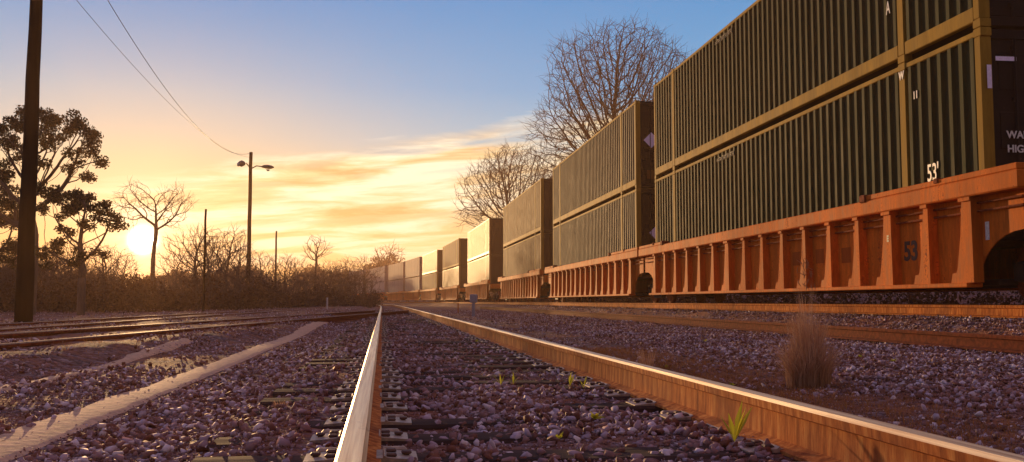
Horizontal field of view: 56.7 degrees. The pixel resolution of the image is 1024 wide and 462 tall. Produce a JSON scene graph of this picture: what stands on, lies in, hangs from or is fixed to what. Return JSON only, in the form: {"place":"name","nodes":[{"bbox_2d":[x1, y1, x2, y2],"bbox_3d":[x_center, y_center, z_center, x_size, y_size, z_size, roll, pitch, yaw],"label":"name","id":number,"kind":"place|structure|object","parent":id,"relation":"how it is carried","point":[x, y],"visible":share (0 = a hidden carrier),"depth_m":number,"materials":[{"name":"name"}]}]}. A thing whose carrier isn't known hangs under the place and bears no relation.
{"place":"outdoors","nodes":[
{"label":"outdoors","id":0,"kind":"place"},
{"bbox_2d":[2,318,291,374],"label":"gravel","id":1,"kind":"structure","parent":0,"point":[60,343],"depth_m":11.16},
{"bbox_2d":[0,0,756,298],"label":"sky","id":2,"kind":"structure","parent":0,"point":[366,115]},
{"bbox_2d":[0,365,1023,461],"bbox_3d":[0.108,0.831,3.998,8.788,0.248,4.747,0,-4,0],"label":"ballast gravel","id":3,"kind":"structure","parent":0,"point":[158,446],"depth_m":4.30,"materials":[{"name":"gravel"}]},
{"bbox_2d":[0,291,1023,461],"bbox_3d":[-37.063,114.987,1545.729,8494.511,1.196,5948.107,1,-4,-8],"label":"ground","id":4,"kind":"structure","parent":0,"point":[77,358],"depth_m":8.57,"materials":[{"name":"gravel"}]},
{"bbox_2d":[0,263,15,311],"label":"bare shrub","id":5,"kind":"object","parent":4,"relation":"on","point":[7,279],"visible":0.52,"depth_m":53.01,"materials":[{"name":"brown plant"}]},
{"bbox_2d":[0,175,19,271],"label":"leafy tree","id":6,"kind":"object","parent":4,"relation":"on","point":[10,247],"visible":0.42,"depth_m":46.10,"materials":[{"name":"green plant"}]},
{"bbox_2d":[14,0,42,322],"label":"utility pole","id":7,"kind":"object","parent":4,"relation":"on","point":[24,293],"visible":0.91,"depth_m":22.04,"materials":[{"name":"brown wood"}]},
{"bbox_2d":[0,247,78,311],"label":"bare shrub","id":8,"kind":"object","parent":4,"relation":"on","point":[40,276],"visible":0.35,"depth_m":55.74,"materials":[{"name":"brown plant"}]},
{"bbox_2d":[0,105,109,314],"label":"leafy tree","id":9,"kind":"object","parent":4,"relation":"on","point":[50,121],"visible":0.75,"depth_m":43.16,"materials":[{"name":"green plant"}]},
{"bbox_2d":[47,239,98,308],"bbox_3d":[-26.933,2.663,57.721,3.267,4.981,3.304,-1,-4,8],"label":"bare tree","id":10,"kind":"object","parent":4,"relation":"on","point":[69,254],"visible":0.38,"depth_m":57.98,"materials":[{"name":"brown plant"}]},
{"bbox_2d":[42,259,107,311],"bbox_3d":[-25.678,3.256,54.802,3.400,3.320,4.037,-2,-5,22],"label":"bare shrub","id":11,"kind":"object","parent":4,"relation":"on","point":[75,275],"visible":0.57,"depth_m":54.61,"materials":[{"name":"brown plant"}]},
{"bbox_2d":[35,185,129,314],"bbox_3d":[-18.853,0.994,41.140,4.199,6.020,3.018,2,-5,-20],"label":"leafy tree","id":12,"kind":"object","parent":4,"relation":"on","point":[71,207],"visible":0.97,"depth_m":40.92,"materials":[{"name":"green plant"}]},
{"bbox_2d":[0,338,192,391],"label":"path","id":13,"kind":"structure","parent":4,"relation":"on","point":[128,358],"depth_m":8.98,"materials":[{"name":"concrete"}]},
{"bbox_2d":[84,241,132,294],"bbox_3d":[-25.720,2.805,59.846,3.179,5.001,3.298,0,-4,1],"label":"bare tree","id":14,"kind":"object","parent":4,"relation":"on","point":[116,263],"visible":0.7,"depth_m":60.01,"materials":[{"name":"brown plant"}]},
{"bbox_2d":[85,270,131,310],"bbox_3d":[-23.889,3.534,55.761,3.223,2.856,2.854,-2,-5,24],"label":"bare shrub","id":15,"kind":"object","parent":4,"relation":"on","point":[104,285],"visible":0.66,"depth_m":55.45,"materials":[{"name":"brown plant"}]},
{"bbox_2d":[107,255,140,279],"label":"bare tree","id":16,"kind":"object","parent":4,"relation":"on","point":[128,262],"visible":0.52,"depth_m":77.94,"materials":[{"name":"brown plant"}]},
{"bbox_2d":[109,175,198,308],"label":"bare tree","id":17,"kind":"object","parent":4,"relation":"on","point":[155,239],"visible":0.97,"depth_m":80.11,"materials":[{"name":"brown plant"}]},
{"bbox_2d":[0,321,328,461],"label":"path","id":18,"kind":"structure","parent":4,"relation":"on","point":[12,444],"depth_m":5.07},
{"bbox_2d":[0,306,328,325],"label":"rail","id":19,"kind":"object","parent":4,"relation":"on","point":[46,322],"visible":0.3,"depth_m":23.98,"materials":[{"name":"metal"}]},
{"bbox_2d":[150,247,193,286],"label":"bush","id":20,"kind":"object","parent":4,"relation":"on","point":[176,270],"visible":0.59,"depth_m":87.85,"materials":[{"name":"brown plant"}]},
{"bbox_2d":[0,306,344,331],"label":"rail","id":21,"kind":"object","parent":4,"relation":"on","point":[63,326],"visible":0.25,"depth_m":19.23,"materials":[{"name":"metal"}]},
{"bbox_2d":[0,310,375,338],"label":"rail","id":22,"kind":"object","parent":4,"relation":"on","point":[48,333],"visible":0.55,"depth_m":14.92,"materials":[{"name":"metal"}]},
{"bbox_2d":[156,222,222,306],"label":"bare tree","id":23,"kind":"object","parent":4,"relation":"on","point":[196,256],"visible":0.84,"depth_m":65.85,"materials":[{"name":"brown plant"}]},
{"bbox_2d":[0,267,383,312],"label":"undergrowth","id":24,"kind":"object","parent":4,"relation":"on","point":[366,300],"visible":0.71,"depth_m":54.91,"materials":[{"name":"brown plant"}]},
{"bbox_2d":[163,257,233,310],"bbox_3d":[-17.239,3.067,52.520,3.304,3.321,4.008,0,-4,1],"label":"bare shrub","id":25,"kind":"object","parent":4,"relation":"on","point":[196,286],"visible":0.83,"depth_m":52.07,"materials":[{"name":"brown plant"}]},
{"bbox_2d":[0,310,408,350],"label":"rail","id":26,"kind":"object","parent":4,"relation":"on","point":[329,319],"visible":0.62,"depth_m":13.14,"materials":[{"name":"metal"}]},
{"bbox_2d":[202,209,206,310],"bbox_3d":[-14.923,1.466,46.018,0.143,5.086,0.127,1,-4,-8],"label":"thin pole","id":27,"kind":"object","parent":4,"relation":"on","point":[204,276],"visible":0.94,"depth_m":45.97,"materials":[{"name":"brown wood"}]},
{"bbox_2d":[186,233,236,275],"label":"bare tree","id":28,"kind":"object","parent":4,"relation":"on","point":[209,254],"visible":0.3,"depth_m":71.90,"materials":[{"name":"brown plant"}]},
{"bbox_2d":[192,259,249,307],"bbox_3d":[-17.089,3.252,55.726,4.157,3.444,3.427,-3,-5,34],"label":"bare shrub","id":29,"kind":"object","parent":4,"relation":"on","point":[222,296],"visible":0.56,"depth_m":55.82,"materials":[{"name":"brown plant"}]},
{"bbox_2d":[195,224,256,299],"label":"bare tree","id":30,"kind":"object","parent":4,"relation":"on","point":[233,240],"visible":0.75,"depth_m":68.01,"materials":[{"name":"brown plant"}]},
{"bbox_2d":[209,259,261,308],"bbox_3d":[-17.079,3.389,57.842,4.018,3.560,3.559,2,-5,-27],"label":"bare shrub","id":31,"kind":"object","parent":4,"relation":"on","point":[246,276],"visible":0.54,"depth_m":57.88,"materials":[{"name":"brown plant"}]},
{"bbox_2d":[218,243,259,295],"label":"bare tree","id":32,"kind":"object","parent":4,"relation":"on","point":[253,261],"visible":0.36,"depth_m":83.77,"materials":[{"name":"brown plant"}]},
{"bbox_2d":[237,152,273,300],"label":"street lamp","id":33,"kind":"object","parent":4,"relation":"on","point":[241,163],"visible":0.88,"depth_m":73.22,"materials":[{"name":"brown wood"}]},
{"bbox_2d":[244,249,277,283],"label":"bare tree","id":34,"kind":"object","parent":4,"relation":"on","point":[262,263],"visible":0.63,"depth_m":89.95,"materials":[{"name":"brown plant"}]},
{"bbox_2d":[266,254,299,290],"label":"bare tree","id":35,"kind":"object","parent":4,"relation":"on","point":[286,262],"visible":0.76,"depth_m":95.75,"materials":[{"name":"brown plant"}]},
{"bbox_2d":[268,270,317,305],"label":"bare shrub","id":36,"kind":"object","parent":4,"relation":"on","point":[285,288],"visible":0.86,"depth_m":71.38,"materials":[{"name":"brown plant"}]},
{"bbox_2d":[283,257,313,291],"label":"bare tree","id":37,"kind":"object","parent":4,"relation":"on","point":[299,270],"visible":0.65,"depth_m":109.81,"materials":[{"name":"brown plant"}]},
{"bbox_2d":[292,266,334,306],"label":"bare shrub","id":38,"kind":"object","parent":4,"relation":"on","point":[317,286],"visible":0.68,"depth_m":77.34,"materials":[{"name":"brown plant"}]},
{"bbox_2d":[300,234,334,280],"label":"bare tree","id":39,"kind":"object","parent":4,"relation":"on","point":[316,256],"visible":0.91,"depth_m":119.89,"materials":[{"name":"brown plant"}]},
{"bbox_2d":[312,267,357,305],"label":"bare shrub","id":40,"kind":"object","parent":4,"relation":"on","point":[337,279],"visible":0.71,"depth_m":85.04,"materials":[{"name":"brown plant"}]},
{"bbox_2d":[333,254,364,291],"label":"bare tree","id":41,"kind":"object","parent":4,"relation":"on","point":[345,266],"visible":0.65,"depth_m":127.68,"materials":[{"name":"brown plant"}]},
{"bbox_2d":[330,270,368,303],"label":"bare shrub","id":42,"kind":"object","parent":4,"relation":"on","point":[354,283],"visible":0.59,"depth_m":91.06,"materials":[{"name":"brown plant"}]},
{"bbox_2d":[334,304,381,461],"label":"rail","id":43,"kind":"object","parent":4,"relation":"on","point":[360,440],"visible":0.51,"depth_m":3.40,"materials":[{"name":"metal"}]},
{"bbox_2d":[1,251,727,298],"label":"wood","id":44,"kind":"object","parent":4,"relation":"on","point":[392,258],"visible":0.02,"depth_m":239.95,"materials":[{"name":"brown plant"}]},
{"bbox_2d":[350,256,387,297],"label":"bare tree","id":45,"kind":"object","parent":4,"relation":"on","point":[369,268],"visible":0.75,"depth_m":149.87,"materials":[{"name":"brown plant"}]},
{"bbox_2d":[369,239,406,266],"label":"bare tree","id":46,"kind":"object","parent":4,"relation":"on","point":[388,263],"visible":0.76,"depth_m":214.78,"materials":[{"name":"brown plant"}]},
{"bbox_2d":[334,340,489,344],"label":"railway sleeper","id":47,"kind":"object","parent":4,"relation":"on","point":[483,341],"visible":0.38,"depth_m":12.11,"materials":[{"name":"wood"}]},
{"bbox_2d":[311,355,531,362],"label":"railway sleeper","id":48,"kind":"object","parent":4,"relation":"on","point":[520,357],"visible":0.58,"depth_m":8.61,"materials":[{"name":"wood"}]},
{"bbox_2d":[318,353,524,358],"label":"railway sleeper","id":49,"kind":"object","parent":4,"relation":"on","point":[493,356],"visible":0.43,"depth_m":9.12,"materials":[{"name":"wood"}]},
{"bbox_2d":[305,358,542,366],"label":"railway sleeper","id":50,"kind":"object","parent":4,"relation":"on","point":[524,362],"visible":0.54,"depth_m":8.13,"materials":[{"name":"wood"}]},
{"bbox_2d":[298,362,552,371],"bbox_3d":[-0.388,1.163,7.688,2.610,0.182,0.266,1,-4,-7],"label":"railway sleeper","id":51,"kind":"object","parent":4,"relation":"on","point":[541,365],"visible":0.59,"depth_m":7.63,"materials":[{"name":"wood"}]},
{"bbox_2d":[300,367,564,374],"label":"railway sleeper","id":52,"kind":"object","parent":4,"relation":"on","point":[393,370],"visible":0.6,"depth_m":7.13,"materials":[{"name":"wood"}]},
{"bbox_2d":[283,376,593,388],"bbox_3d":[-0.155,1.055,6.219,2.610,0.182,0.266,1,-4,-8],"label":"railway sleeper","id":53,"kind":"object","parent":4,"relation":"on","point":[397,382],"visible":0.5,"depth_m":6.14,"materials":[{"name":"wood"}]},
{"bbox_2d":[272,382,611,397],"bbox_3d":[-0.105,1.019,5.767,2.610,0.182,0.266,1,-4,-8],"label":"railway sleeper","id":54,"kind":"object","parent":4,"relation":"on","point":[351,388],"visible":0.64,"depth_m":5.62,"materials":[{"name":"wood"}]},
{"bbox_2d":[260,390,632,407],"bbox_3d":[-0.045,0.985,5.264,2.610,0.182,0.266,1,-4,-8],"label":"railway sleeper","id":55,"kind":"object","parent":4,"relation":"on","point":[395,397],"visible":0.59,"depth_m":5.12,"materials":[{"name":"wood"}]},
{"bbox_2d":[254,398,663,415],"bbox_3d":[0.042,0.949,4.782,2.610,0.182,0.266,1,-4,-8],"label":"railway sleeper","id":56,"kind":"object","parent":4,"relation":"on","point":[641,404],"visible":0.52,"depth_m":4.74,"materials":[{"name":"wood"}]},
{"bbox_2d":[208,423,717,450],"bbox_3d":[0.154,0.880,3.796,2.610,0.182,0.266,1,-4,-8],"label":"railway sleeper","id":57,"kind":"object","parent":4,"relation":"on","point":[394,436],"visible":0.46,"depth_m":3.66,"materials":[{"name":"wood"}]},
{"bbox_2d":[235,410,692,430],"bbox_3d":[0.122,0.910,4.239,2.610,0.182,0.266,1,-4,-7],"label":"railway sleeper","id":58,"kind":"object","parent":4,"relation":"on","point":[402,422],"visible":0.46,"depth_m":4.11,"materials":[{"name":"wood"}]},
{"bbox_2d":[351,371,576,380],"bbox_3d":[-0.208,1.099,6.756,2.610,0.182,0.266,1,-4,-8],"label":"railway sleeper","id":59,"kind":"object","parent":4,"relation":"on","point":[455,377],"visible":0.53,"depth_m":6.67,"materials":[{"name":"wood"}]},
{"bbox_2d":[191,438,782,461],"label":"railway sleeper","id":60,"kind":"object","parent":4,"relation":"on","point":[389,454],"visible":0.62,"depth_m":3.21,"materials":[{"name":"wood"}]},
{"bbox_2d":[451,139,556,301],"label":"bare tree","id":61,"kind":"object","parent":4,"relation":"on","point":[506,199],"visible":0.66,"depth_m":90.08,"materials":[{"name":"brown plant"}]},
{"bbox_2d":[0,290,1017,328],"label":"ballast gravel","id":62,"kind":"structure","parent":4,"relation":"on","point":[545,320],"depth_m":29.18,"materials":[{"name":"gravel"}]},
{"bbox_2d":[514,12,695,298],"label":"bare tree","id":63,"kind":"object","parent":4,"relation":"on","point":[616,95],"visible":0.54,"depth_m":72.09,"materials":[{"name":"brown plant"}]},
{"bbox_2d":[380,304,1023,461],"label":"rail","id":64,"kind":"object","parent":4,"relation":"on","point":[799,431],"visible":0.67,"depth_m":3.54,"materials":[{"name":"metal"}]},
{"bbox_2d":[380,302,1023,317],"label":"rail","id":65,"kind":"object","parent":4,"relation":"on","point":[1006,311],"visible":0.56,"depth_m":17.75,"materials":[{"name":"metal"}]},
{"bbox_2d":[427,290,1023,304],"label":"undergrowth","id":66,"kind":"object","parent":4,"relation":"on","point":[913,299],"visible":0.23,"depth_m":31.35,"materials":[{"name":"plant"}]},
{"bbox_2d":[721,402,752,441],"bbox_3d":[0.816,0.678,3.378,0.162,0.144,0.067,2,-5,-30],"label":"weed","id":67,"kind":"object","parent":4,"relation":"on","point":[740,422],"visible":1,"depth_m":3.38,"materials":[{"name":"green plant"}]},
{"bbox_2d":[480,306,1023,352],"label":"rail","id":68,"kind":"object","parent":4,"relation":"on","point":[999,343],"visible":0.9,"depth_m":13.06,"materials":[{"name":"metal"}]},
{"bbox_2d":[568,302,996,304],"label":"rail","id":69,"kind":"object","parent":4,"relation":"on","point":[797,303],"visible":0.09,"depth_m":23.30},
{"bbox_2d":[370,292,396,301],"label":"well car","id":70,"kind":"object","parent":69,"relation":"on","point":[383,297],"visible":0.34,"depth_m":177.05,"materials":[{"name":"orange metal"}]},
{"bbox_2d":[369,282,387,296],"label":"shipping container","id":71,"kind":"object","parent":70,"relation":"on","point":[383,286],"visible":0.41,"depth_m":179.20,"materials":[{"name":"metal"}]},
{"bbox_2d":[369,266,393,282],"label":"shipping container","id":72,"kind":"object","parent":71,"relation":"on","point":[384,276],"visible":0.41,"depth_m":180.24,"materials":[{"name":"metal"}]},
{"bbox_2d":[386,291,417,301],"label":"well car","id":73,"kind":"object","parent":69,"relation":"on","point":[397,296],"visible":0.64,"depth_m":163.85,"materials":[{"name":"orange metal"}]},
{"bbox_2d":[388,279,404,296],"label":"shipping container","id":74,"kind":"object","parent":73,"relation":"on","point":[396,285],"visible":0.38,"depth_m":163.58,"materials":[{"name":"metal"}]},
{"bbox_2d":[388,262,407,280],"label":"shipping container","id":75,"kind":"object","parent":74,"relation":"on","point":[396,271],"visible":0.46,"depth_m":163.90,"materials":[{"name":"metal"}]},
{"bbox_2d":[403,290,437,301],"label":"well car","id":76,"kind":"object","parent":69,"relation":"on","point":[412,295],"visible":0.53,"depth_m":144.22,"materials":[{"name":"orange metal"}]},
{"bbox_2d":[405,276,421,296],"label":"shipping container","id":77,"kind":"object","parent":76,"relation":"on","point":[413,284],"visible":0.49,"depth_m":145.30,"materials":[{"name":"metal"}]},
{"bbox_2d":[405,257,421,278],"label":"shipping container","id":78,"kind":"object","parent":77,"relation":"on","point":[413,268],"visible":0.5,"depth_m":145.67,"materials":[{"name":"metal"}]},
{"bbox_2d":[420,288,455,301],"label":"well car","id":79,"kind":"object","parent":69,"relation":"on","point":[429,294],"visible":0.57,"depth_m":125.28,"materials":[{"name":"orange metal"}]},
{"bbox_2d":[422,272,442,295],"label":"shipping container","id":80,"kind":"object","parent":79,"relation":"on","point":[433,280],"visible":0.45,"depth_m":124.78,"materials":[{"name":"metal"}]},
{"bbox_2d":[422,250,442,275],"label":"shipping container","id":81,"kind":"object","parent":80,"relation":"on","point":[432,262],"visible":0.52,"depth_m":125.04,"materials":[{"name":"metal"}]},
{"bbox_2d":[439,285,484,301],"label":"well car","id":82,"kind":"object","parent":69,"relation":"on","point":[450,293],"visible":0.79,"depth_m":102.65,"materials":[{"name":"orange metal"}]},
{"bbox_2d":[442,266,467,294],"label":"shipping container","id":83,"kind":"object","parent":82,"relation":"on","point":[458,275],"visible":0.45,"depth_m":100.42,"materials":[{"name":"metal"}]},
{"bbox_2d":[443,238,471,270],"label":"shipping container","id":84,"kind":"object","parent":83,"relation":"on","point":[455,253],"visible":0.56,"depth_m":100.76,"materials":[{"name":"metal"}]},
{"bbox_2d":[460,239,469,263],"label":"door","id":85,"kind":"structure","parent":84,"relation":"in","point":[463,243],"depth_m":98.84,"materials":[{"name":"paint"}]},
{"bbox_2d":[460,267,467,287],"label":"door","id":86,"kind":"structure","parent":83,"relation":"in","point":[463,270],"depth_m":98.64,"materials":[{"name":"paint"}]},
{"bbox_2d":[464,279,523,301],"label":"well car","id":87,"kind":"object","parent":69,"relation":"on","point":[482,288],"visible":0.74,"depth_m":76.73,"materials":[{"name":"orange metal"}]},
{"bbox_2d":[468,255,502,292],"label":"shipping container","id":88,"kind":"object","parent":87,"relation":"on","point":[490,267],"visible":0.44,"depth_m":75.90,"materials":[{"name":"metal"}]},
{"bbox_2d":[468,218,506,262],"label":"shipping container","id":89,"kind":"object","parent":88,"relation":"on","point":[485,238],"visible":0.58,"depth_m":76.77,"materials":[{"name":"metal"}]},
{"bbox_2d":[491,220,502,252],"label":"door","id":90,"kind":"structure","parent":89,"relation":"in","point":[496,225],"depth_m":75.08,"materials":[{"name":"paint"}]},
{"bbox_2d":[491,257,502,283],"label":"door","id":91,"kind":"structure","parent":88,"relation":"in","point":[496,262],"depth_m":74.90,"materials":[{"name":"paint"}]},
{"bbox_2d":[498,269,588,301],"bbox_3d":[1.623,3.574,59.406,3.170,1.773,22.765,1,-4,-8],"label":"well car","id":92,"kind":"object","parent":69,"relation":"on","point":[527,285],"visible":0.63,"depth_m":55.44,"materials":[{"name":"orange metal"}]},
{"bbox_2d":[503,232,552,289],"bbox_3d":[1.748,2.108,58.595,2.604,2.900,16.167,1,-4,-8],"label":"shipping container","id":93,"kind":"object","parent":92,"relation":"on","point":[530,254],"visible":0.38,"depth_m":54.56,"materials":[{"name":"metal"}]},
{"bbox_2d":[503,178,558,248],"bbox_3d":[1.748,-0.789,58.810,2.604,2.900,16.167,1,-4,-8],"label":"shipping container","id":94,"kind":"object","parent":93,"relation":"on","point":[527,213],"visible":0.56,"depth_m":54.65,"materials":[{"name":"metal"}]},
{"bbox_2d":[544,181,558,228],"bbox_3d":[2.268,-1.384,50.795,1.120,2.620,0.097,1,-4,-8],"label":"door","id":95,"kind":"structure","parent":94,"relation":"in","point":[548,185],"depth_m":50.75,"materials":[{"name":"paint"}]},
{"bbox_2d":[544,235,552,283],"bbox_3d":[2.268,1.513,50.580,1.120,2.620,0.097,1,-4,-8],"label":"door","id":96,"kind":"structure","parent":93,"relation":"in","point":[548,239],"depth_m":50.57,"materials":[{"name":"paint"}]},
{"bbox_2d":[545,247,725,302],"bbox_3d":[4.322,2.047,38.861,3.170,1.773,20.930,1,-4,-7],"label":"well car","id":97,"kind":"object","parent":69,"relation":"on","point":[614,274],"visible":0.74,"depth_m":34.86,"materials":[{"name":"orange metal"}]},
{"bbox_2d":[553,188,655,280],"bbox_3d":[4.323,0.649,38.956,2.604,2.900,16.167,1,-4,-7],"label":"shipping container","id":98,"kind":"object","parent":97,"relation":"on","point":[624,221],"visible":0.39,"depth_m":34.92,"materials":[{"name":"metal"}]},
{"bbox_2d":[553,100,664,225],"bbox_3d":[4.323,-2.248,39.172,2.604,2.900,16.167,1,-4,-7],"label":"shipping container","id":99,"kind":"object","parent":98,"relation":"on","point":[614,158],"visible":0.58,"depth_m":34.95,"materials":[{"name":"metal"}]},
{"bbox_2d":[640,105,664,183],"bbox_3d":[4.777,-2.844,31.153,1.120,2.620,0.097,1,-4,-7],"label":"door","id":100,"kind":"structure","parent":99,"relation":"in","point":[646,112],"depth_m":31.10,"materials":[{"name":"paint"}]},
{"bbox_2d":[641,192,655,271],"bbox_3d":[4.777,0.053,30.938,1.120,2.620,0.097,1,-4,-7],"label":"door","id":101,"kind":"structure","parent":98,"relation":"in","point":[647,199],"depth_m":30.93,"materials":[{"name":"paint"}]},
{"bbox_2d":[639,162,1023,297],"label":"well car","id":102,"kind":"object","parent":69,"relation":"on","point":[947,234],"visible":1,"depth_m":15.61,"materials":[{"name":"orange paint"}]},
{"bbox_2d":[655,27,1023,249],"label":"shipping container","id":103,"kind":"object","parent":102,"relation":"on","point":[954,108],"visible":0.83,"depth_m":15.67,"materials":[{"name":"metal"}]},
{"bbox_2d":[654,0,1023,178],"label":"shipping container","id":104,"kind":"object","parent":103,"relation":"on","point":[757,66],"visible":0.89,"depth_m":19.17,"materials":[{"name":"metal"}]},
{"bbox_2d":[989,0,1023,17],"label":"door","id":105,"kind":"structure","parent":104,"relation":"in","point":[1006,8],"depth_m":12.86,"materials":[{"name":"paint"}]},
{"bbox_2d":[991,38,1023,230],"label":"door","id":106,"kind":"structure","parent":103,"relation":"in","point":[1007,76],"depth_m":12.76,"materials":[{"name":"paint"}]},
{"bbox_2d":[757,259,861,388],"bbox_3d":[2.113,0.654,6.692,0.880,0.925,0.833,1,-4,-8],"label":"dry grass clump","id":107,"kind":"object","parent":4,"relation":"on","point":[810,362],"visible":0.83,"depth_m":6.58,"materials":[{"name":"plant"}]},
{"bbox_2d":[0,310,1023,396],"bbox_3d":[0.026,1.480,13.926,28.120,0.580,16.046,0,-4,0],"label":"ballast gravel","id":108,"kind":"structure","parent":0,"point":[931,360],"depth_m":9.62,"materials":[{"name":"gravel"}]},
{"bbox_2d":[571,344,1023,454],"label":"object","id":109,"kind":"structure","parent":0,"point":[605,350],"depth_m":5.94,"materials":[{"name":"gravel"}]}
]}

